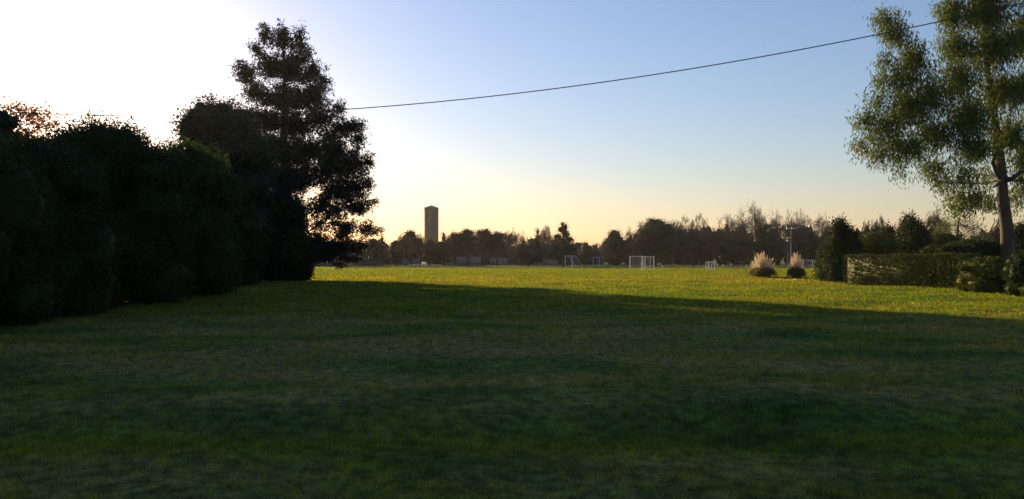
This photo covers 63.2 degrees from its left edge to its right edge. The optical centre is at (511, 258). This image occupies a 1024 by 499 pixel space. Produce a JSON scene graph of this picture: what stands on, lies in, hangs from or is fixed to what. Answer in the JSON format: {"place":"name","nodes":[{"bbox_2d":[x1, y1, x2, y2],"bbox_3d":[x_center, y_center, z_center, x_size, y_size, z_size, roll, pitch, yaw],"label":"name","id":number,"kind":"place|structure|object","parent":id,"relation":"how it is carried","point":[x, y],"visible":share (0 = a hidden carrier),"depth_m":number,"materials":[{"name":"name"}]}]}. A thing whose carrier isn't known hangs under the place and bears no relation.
{"place":"outdoors","nodes":[
{"label":"outdoors","id":0,"kind":"place"},
{"bbox_2d":[424,205,438,242],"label":"water tower","id":1,"kind":"structure","parent":0,"point":[431,220],"depth_m":396.79,"materials":[{"name":"concrete"}]},
{"bbox_2d":[0,259,1023,498],"bbox_3d":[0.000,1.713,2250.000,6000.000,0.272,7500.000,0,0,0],"label":"ground","id":2,"kind":"structure","parent":0,"point":[895,404],"depth_m":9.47,"materials":[{"name":"green plant"}]},
{"bbox_2d":[0,104,28,148],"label":"evergreen tree","id":3,"kind":"object","parent":2,"relation":"on","point":[9,123],"visible":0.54,"depth_m":35.76,"materials":[{"name":"green plant"}]},
{"bbox_2d":[0,91,65,142],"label":"autumn tree","id":4,"kind":"object","parent":2,"relation":"on","point":[31,118],"visible":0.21,"depth_m":39.88,"materials":[{"name":"orange plant"}]},
{"bbox_2d":[0,142,74,326],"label":"shrub","id":5,"kind":"object","parent":2,"relation":"on","point":[28,267],"visible":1,"depth_m":20.39,"materials":[{"name":"green plant"}]},
{"bbox_2d":[0,130,127,317],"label":"shrub","id":6,"kind":"object","parent":2,"relation":"on","point":[85,237],"visible":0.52,"depth_m":23.97,"materials":[{"name":"green plant"}]},
{"bbox_2d":[18,109,206,305],"bbox_3d":[-14.558,-1.694,30.008,6.833,7.343,6.794,0,0,34],"label":"shrub","id":7,"kind":"object","parent":2,"relation":"on","point":[148,183],"visible":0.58,"depth_m":28.75,"materials":[{"name":"green plant"}]},
{"bbox_2d":[153,136,250,295],"bbox_3d":[-14.937,-1.758,37.429,6.076,7.555,6.452,0,0,-34],"label":"shrub","id":8,"kind":"object","parent":2,"relation":"on","point":[219,197],"visible":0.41,"depth_m":36.58,"materials":[{"name":"green plant"}]},
{"bbox_2d":[167,89,284,274],"bbox_3d":[-18.227,-4.428,53.138,7.482,12.288,5.016,0,0,0],"label":"broadleaf tree","id":9,"kind":"object","parent":2,"relation":"on","point":[242,144],"visible":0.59,"depth_m":52.13,"materials":[{"name":"green plant"}]},
{"bbox_2d":[228,204,266,285],"bbox_3d":[-16.740,-0.882,48.947,4.554,5.414,5.081,0,0,0],"label":"shrub","id":10,"kind":"object","parent":2,"relation":"on","point":[248,227],"visible":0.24,"depth_m":48.48,"materials":[{"name":"green plant"}]},
{"bbox_2d":[242,191,287,279],"bbox_3d":[-19.333,-1.953,63.050,5.381,7.868,6.090,0,0,0],"label":"shrub","id":11,"kind":"object","parent":2,"relation":"on","point":[276,205],"visible":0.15,"depth_m":61.60,"materials":[{"name":"green plant"}]},
{"bbox_2d":[263,201,316,280],"bbox_3d":[-17.010,-1.216,63.075,4.486,6.391,4.484,0,0,0],"label":"shrub","id":12,"kind":"object","parent":2,"relation":"on","point":[293,251],"visible":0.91,"depth_m":61.84,"materials":[{"name":"green plant"}]},
{"bbox_2d":[227,18,384,270],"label":"tall tree","id":13,"kind":"object","parent":2,"relation":"on","point":[335,160],"visible":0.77,"depth_m":65.51,"materials":[{"name":"green plant"}]},
{"bbox_2d":[319,252,347,266],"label":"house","id":14,"kind":"structure","parent":2,"relation":"on","point":[326,265],"depth_m":165.00,"materials":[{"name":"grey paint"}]},
{"bbox_2d":[349,248,386,265],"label":"house","id":15,"kind":"structure","parent":2,"relation":"on","point":[376,263],"depth_m":182.00,"materials":[{"name":"grey paint"}]},
{"bbox_2d":[362,238,386,265],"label":"broadleaf tree","id":16,"kind":"object","parent":2,"relation":"on","point":[375,254],"visible":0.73,"depth_m":177.07,"materials":[{"name":"green plant"}]},
{"bbox_2d":[378,235,391,264],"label":"conifer tree","id":17,"kind":"object","parent":2,"relation":"on","point":[385,261],"visible":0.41,"depth_m":185.84,"materials":[{"name":"green plant"}]},
{"bbox_2d":[386,240,402,265],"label":"broadleaf tree","id":18,"kind":"object","parent":2,"relation":"on","point":[394,256],"visible":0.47,"depth_m":189.03,"materials":[{"name":"green plant"}]},
{"bbox_2d":[387,231,416,265],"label":"bare tree","id":19,"kind":"object","parent":2,"relation":"on","point":[401,243],"visible":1,"depth_m":175.96,"materials":[{"name":"brown plant"}]},
{"bbox_2d":[401,258,418,264],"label":"house","id":20,"kind":"structure","parent":2,"relation":"on","point":[414,261],"depth_m":205.00,"materials":[{"name":"grey paint"}]},
{"bbox_2d":[396,228,425,265],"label":"broadleaf tree","id":21,"kind":"object","parent":2,"relation":"on","point":[411,233],"visible":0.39,"depth_m":184.84,"materials":[{"name":"green plant"}]},
{"bbox_2d":[405,232,429,265],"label":"bare tree","id":22,"kind":"object","parent":2,"relation":"on","point":[418,242],"visible":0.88,"depth_m":181.71,"materials":[{"name":"brown plant"}]},
{"bbox_2d":[421,236,440,265],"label":"broadleaf tree","id":23,"kind":"object","parent":2,"relation":"on","point":[434,248],"visible":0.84,"depth_m":194.93,"materials":[{"name":"green plant"}]},
{"bbox_2d":[435,231,453,265],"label":"conifer tree","id":24,"kind":"object","parent":2,"relation":"on","point":[442,255],"visible":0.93,"depth_m":189.60,"materials":[{"name":"green plant"}]},
{"bbox_2d":[442,258,452,264],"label":"garden wall","id":25,"kind":"structure","parent":2,"relation":"on","point":[449,263],"depth_m":203.88,"materials":[{"name":"paint"}]},
{"bbox_2d":[443,229,461,265],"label":"pine tree","id":26,"kind":"object","parent":2,"relation":"on","point":[451,249],"visible":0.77,"depth_m":185.36,"materials":[{"name":"green plant"}]},
{"bbox_2d":[453,227,482,265],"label":"pine tree","id":27,"kind":"object","parent":2,"relation":"on","point":[465,244],"visible":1,"depth_m":183.29,"materials":[{"name":"green plant"}]},
{"bbox_2d":[457,257,480,264],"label":"garden wall","id":28,"kind":"structure","parent":2,"relation":"on","point":[471,260],"depth_m":203.88,"materials":[{"name":"paint"}]},
{"bbox_2d":[474,227,492,265],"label":"pine tree","id":29,"kind":"object","parent":2,"relation":"on","point":[484,233],"visible":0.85,"depth_m":187.37,"materials":[{"name":"green plant"}]},
{"bbox_2d":[486,231,510,265],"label":"pine tree","id":30,"kind":"object","parent":2,"relation":"on","point":[495,240],"visible":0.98,"depth_m":185.27,"materials":[{"name":"green plant"}]},
{"bbox_2d":[490,258,507,264],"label":"garden wall","id":31,"kind":"structure","parent":2,"relation":"on","point":[502,261],"depth_m":203.88,"materials":[{"name":"paint"}]},
{"bbox_2d":[498,231,519,265],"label":"bare tree","id":32,"kind":"object","parent":2,"relation":"on","point":[510,238],"visible":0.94,"depth_m":185.94,"materials":[{"name":"brown plant"}]},
{"bbox_2d":[511,229,528,265],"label":"bare tree","id":33,"kind":"object","parent":2,"relation":"on","point":[523,242],"visible":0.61,"depth_m":189.83,"materials":[{"name":"brown plant"}]},
{"bbox_2d":[512,246,545,266],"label":"broadleaf tree","id":34,"kind":"object","parent":2,"relation":"on","point":[527,255],"visible":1,"depth_m":170.51,"materials":[{"name":"green plant"}]},
{"bbox_2d":[533,228,543,265],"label":"conifer tree","id":35,"kind":"object","parent":2,"relation":"on","point":[537,243],"visible":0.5,"depth_m":185.85,"materials":[{"name":"green plant"}]},
{"bbox_2d":[533,259,557,264],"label":"garden wall","id":36,"kind":"structure","parent":2,"relation":"on","point":[550,262],"depth_m":203.88,"materials":[{"name":"paint"}]},
{"bbox_2d":[539,226,553,265],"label":"bare tree","id":37,"kind":"object","parent":2,"relation":"on","point":[544,237],"visible":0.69,"depth_m":189.51,"materials":[{"name":"brown plant"}]},
{"bbox_2d":[541,234,565,265],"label":"tree","id":38,"kind":"object","parent":2,"relation":"on","point":[551,248],"visible":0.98,"depth_m":175.32,"materials":[{"name":"brown plant"}]},
{"bbox_2d":[540,222,590,265],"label":"conifer tree","id":39,"kind":"object","parent":2,"relation":"on","point":[566,239],"visible":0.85,"depth_m":179.13,"materials":[{"name":"green plant"}]},
{"bbox_2d":[570,256,581,266],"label":"football goal","id":40,"kind":"object","parent":2,"relation":"on","point":[575,262],"visible":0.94,"depth_m":170.09,"materials":[{"name":"white paint"}]},
{"bbox_2d":[575,240,595,265],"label":"broadleaf tree","id":41,"kind":"object","parent":2,"relation":"on","point":[585,250],"visible":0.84,"depth_m":194.21,"materials":[{"name":"green plant"}]},
{"bbox_2d":[591,243,602,264],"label":"broadleaf tree","id":42,"kind":"object","parent":2,"relation":"on","point":[596,256],"visible":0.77,"depth_m":204.20,"materials":[{"name":"green plant"}]},
{"bbox_2d":[594,241,617,265],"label":"tree","id":43,"kind":"object","parent":2,"relation":"on","point":[605,252],"visible":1,"depth_m":179.34,"materials":[{"name":"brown plant"}]},
{"bbox_2d":[600,229,628,265],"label":"broadleaf tree","id":44,"kind":"object","parent":2,"relation":"on","point":[614,241],"visible":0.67,"depth_m":184.66,"materials":[{"name":"green plant"}]},
{"bbox_2d":[619,228,641,265],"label":"bare tree","id":45,"kind":"object","parent":2,"relation":"on","point":[627,242],"visible":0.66,"depth_m":183.04,"materials":[{"name":"brown plant"}]},
{"bbox_2d":[629,256,642,269],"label":"football goal","id":46,"kind":"object","parent":2,"relation":"on","point":[635,266],"visible":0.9,"depth_m":120.08,"materials":[{"name":"white paint"}]},
{"bbox_2d":[628,221,653,265],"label":"bare tree","id":47,"kind":"object","parent":2,"relation":"on","point":[640,235],"visible":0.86,"depth_m":177.09,"materials":[{"name":"brown plant"}]},
{"bbox_2d":[641,256,653,269],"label":"football goal","id":48,"kind":"object","parent":2,"relation":"on","point":[647,259],"visible":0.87,"depth_m":119.62,"materials":[{"name":"white paint"}]},
{"bbox_2d":[630,216,675,265],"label":"broadleaf tree","id":49,"kind":"object","parent":2,"relation":"on","point":[656,230],"visible":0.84,"depth_m":177.53,"materials":[{"name":"green plant"}]},
{"bbox_2d":[310,224,997,264],"bbox_3d":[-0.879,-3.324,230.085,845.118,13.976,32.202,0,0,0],"label":"distant woods","id":50,"kind":"object","parent":2,"relation":"on","point":[637,260],"visible":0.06,"depth_m":220.50,"materials":[{"name":"green plant"}]},
{"bbox_2d":[657,219,684,265],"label":"bare tree","id":51,"kind":"object","parent":2,"relation":"on","point":[672,224],"visible":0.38,"depth_m":177.73,"materials":[{"name":"plant"}]},
{"bbox_2d":[665,216,697,265],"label":"bare tree","id":52,"kind":"object","parent":2,"relation":"on","point":[677,236],"visible":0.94,"depth_m":171.59,"materials":[{"name":"plant"}]},
{"bbox_2d":[674,233,711,266],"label":"broadleaf tree","id":53,"kind":"object","parent":2,"relation":"on","point":[693,246],"visible":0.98,"depth_m":170.35,"materials":[{"name":"green plant"}]},
{"bbox_2d":[687,212,711,265],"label":"bare tree","id":54,"kind":"object","parent":2,"relation":"on","point":[700,229],"visible":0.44,"depth_m":174.03,"materials":[{"name":"plant"}]},
{"bbox_2d":[705,262,714,269],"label":"football goal","id":55,"kind":"object","parent":2,"relation":"on","point":[706,267],"visible":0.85,"depth_m":124.35,"materials":[{"name":"white paint"}]},
{"bbox_2d":[702,217,727,266],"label":"bare tree","id":56,"kind":"object","parent":2,"relation":"on","point":[711,238],"visible":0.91,"depth_m":169.71,"materials":[{"name":"plant"}]},
{"bbox_2d":[712,214,745,265],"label":"bare tree","id":57,"kind":"object","parent":2,"relation":"on","point":[728,221],"visible":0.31,"depth_m":172.45,"materials":[{"name":"plant"}]},
{"bbox_2d":[711,236,750,266],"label":"broadleaf tree","id":58,"kind":"object","parent":2,"relation":"on","point":[730,251],"visible":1,"depth_m":166.46,"materials":[{"name":"green plant"}]},
{"bbox_2d":[726,207,759,266],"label":"bare tree","id":59,"kind":"object","parent":2,"relation":"on","point":[741,230],"visible":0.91,"depth_m":167.32,"materials":[{"name":"plant"}]},
{"bbox_2d":[744,199,771,266],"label":"bare tree","id":60,"kind":"object","parent":2,"relation":"on","point":[757,225],"visible":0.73,"depth_m":169.58,"materials":[{"name":"plant"}]},
{"bbox_2d":[744,233,787,263],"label":"broadleaf tree","id":61,"kind":"object","parent":2,"relation":"on","point":[768,247],"visible":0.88,"depth_m":163.31,"materials":[{"name":"green plant"}]},
{"bbox_2d":[755,210,792,265],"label":"bare tree","id":62,"kind":"object","parent":2,"relation":"on","point":[777,229],"visible":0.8,"depth_m":167.87,"materials":[{"name":"plant"}]},
{"bbox_2d":[778,210,799,266],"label":"bare tree","id":63,"kind":"object","parent":2,"relation":"on","point":[789,225],"visible":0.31,"depth_m":169.34,"materials":[{"name":"plant"}]},
{"bbox_2d":[786,228,794,263],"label":"lamp pole","id":64,"kind":"object","parent":2,"relation":"on","point":[790,240],"visible":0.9,"depth_m":117.95,"materials":[{"name":"metal"}]},
{"bbox_2d":[785,251,805,277],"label":"pampas grass","id":65,"kind":"object","parent":2,"relation":"on","point":[796,270],"depth_m":71.20,"materials":[{"name":"beige plant"}]},
{"bbox_2d":[788,207,815,266],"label":"bare tree","id":66,"kind":"object","parent":2,"relation":"on","point":[799,226],"visible":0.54,"depth_m":165.86,"materials":[{"name":"plant"}]},
{"bbox_2d":[784,233,821,266],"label":"broadleaf tree","id":67,"kind":"object","parent":2,"relation":"on","point":[804,246],"visible":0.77,"depth_m":158.19,"materials":[{"name":"green plant"}]},
{"bbox_2d":[808,212,829,259],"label":"bare tree","id":68,"kind":"object","parent":2,"relation":"on","point":[820,226],"visible":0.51,"depth_m":159.48,"materials":[{"name":"plant"}]},
{"bbox_2d":[818,227,831,248],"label":"bare tree","id":69,"kind":"object","parent":2,"relation":"on","point":[824,232],"visible":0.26,"depth_m":154.64,"materials":[{"name":"plant"}]},
{"bbox_2d":[811,212,866,281],"bbox_3d":[23.483,-0.731,59.004,3.880,5.184,4.159,0,0,0],"label":"conifer bush","id":70,"kind":"object","parent":2,"relation":"on","point":[843,238],"visible":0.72,"depth_m":58.19,"materials":[{"name":"green plant"}]},
{"bbox_2d":[858,220,874,238],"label":"bare sapling","id":71,"kind":"object","parent":2,"relation":"on","point":[866,228],"visible":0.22,"depth_m":84.78,"materials":[{"name":"green plant"}]},
{"bbox_2d":[873,214,884,231],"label":"bare sapling","id":72,"kind":"object","parent":2,"relation":"on","point":[879,225],"visible":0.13,"depth_m":84.96,"materials":[{"name":"brown plant"}]},
{"bbox_2d":[859,228,902,256],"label":"shrub","id":73,"kind":"object","parent":2,"relation":"on","point":[878,244],"visible":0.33,"depth_m":60.65,"materials":[{"name":"green plant"}]},
{"bbox_2d":[875,219,896,240],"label":"shrub","id":74,"kind":"object","parent":2,"relation":"on","point":[889,229],"visible":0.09,"depth_m":71.58,"materials":[{"name":"green plant"}]},
{"bbox_2d":[841,251,981,288],"bbox_3d":[23.782,0.717,50.002,1.988,2.315,9.388,0,0,-19],"label":"hedge","id":75,"kind":"object","parent":2,"relation":"on","point":[918,270],"visible":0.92,"depth_m":49.37,"materials":[{"name":"green plant"}]},
{"bbox_2d":[893,208,934,256],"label":"conifer bush","id":76,"kind":"object","parent":2,"relation":"on","point":[913,236],"visible":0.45,"depth_m":65.13,"materials":[{"name":"green plant"}]},
{"bbox_2d":[912,243,939,256],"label":"shrub","id":77,"kind":"object","parent":2,"relation":"on","point":[928,249],"visible":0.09,"depth_m":50.34,"materials":[{"name":"green plant"}]},
{"bbox_2d":[844,0,1023,258],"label":"gum tree","id":78,"kind":"object","parent":2,"relation":"on","point":[998,47],"visible":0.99,"depth_m":45.50,"materials":[{"name":"green plant"}]},
{"bbox_2d":[922,205,952,235],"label":"bare sapling","id":79,"kind":"object","parent":2,"relation":"on","point":[930,220],"visible":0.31,"depth_m":84.97,"materials":[{"name":"green plant"}]},
{"bbox_2d":[930,231,961,245],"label":"shrub","id":80,"kind":"object","parent":2,"relation":"on","point":[945,238],"visible":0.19,"depth_m":73.82,"materials":[{"name":"green plant"}]},
{"bbox_2d":[934,238,1000,258],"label":"shrub","id":81,"kind":"object","parent":2,"relation":"on","point":[984,247],"visible":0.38,"depth_m":46.99,"materials":[{"name":"green plant"}]},
{"bbox_2d":[953,255,1007,292],"bbox_3d":[23.452,0.829,41.001,3.089,1.991,3.337,0,0,0],"label":"shrub","id":82,"kind":"object","parent":2,"relation":"on","point":[979,274],"visible":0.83,"depth_m":40.27,"materials":[{"name":"green plant"}]},
{"bbox_2d":[984,217,999,242],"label":"bare sapling","id":83,"kind":"object","parent":2,"relation":"on","point":[994,233],"visible":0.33,"depth_m":84.89,"materials":[{"name":"green plant"}]},
{"bbox_2d":[1000,249,1023,295],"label":"shrub","id":84,"kind":"object","parent":2,"relation":"on","point":[1013,271],"visible":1,"depth_m":36.89,"materials":[{"name":"green plant"}]},
{"bbox_2d":[1012,219,1023,251],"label":"shrub","id":85,"kind":"object","parent":2,"relation":"on","point":[1019,234],"visible":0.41,"depth_m":71.40,"materials":[{"name":"green plant"}]},
{"bbox_2d":[0,2,1023,115],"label":"overhead cable","id":86,"kind":"object","parent":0,"point":[562,87],"visible":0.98,"depth_m":27.94,"materials":[{"name":"rubber"}]},
{"bbox_2d":[0,0,1023,247],"label":"sky","id":87,"kind":"structure","parent":0,"point":[594,159],"materials":[{"name":"blue"}]},
{"bbox_2d":[745,251,778,277],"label":"pampas grass","id":88,"kind":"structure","parent":0,"point":[762,268],"depth_m":72.98,"materials":[{"name":"beige plant"}]},
{"bbox_2d":[928,212,997,240],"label":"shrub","id":89,"kind":"object","parent":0,"point":[958,233],"visible":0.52,"depth_m":81.80,"materials":[{"name":"green plant"}]}
]}

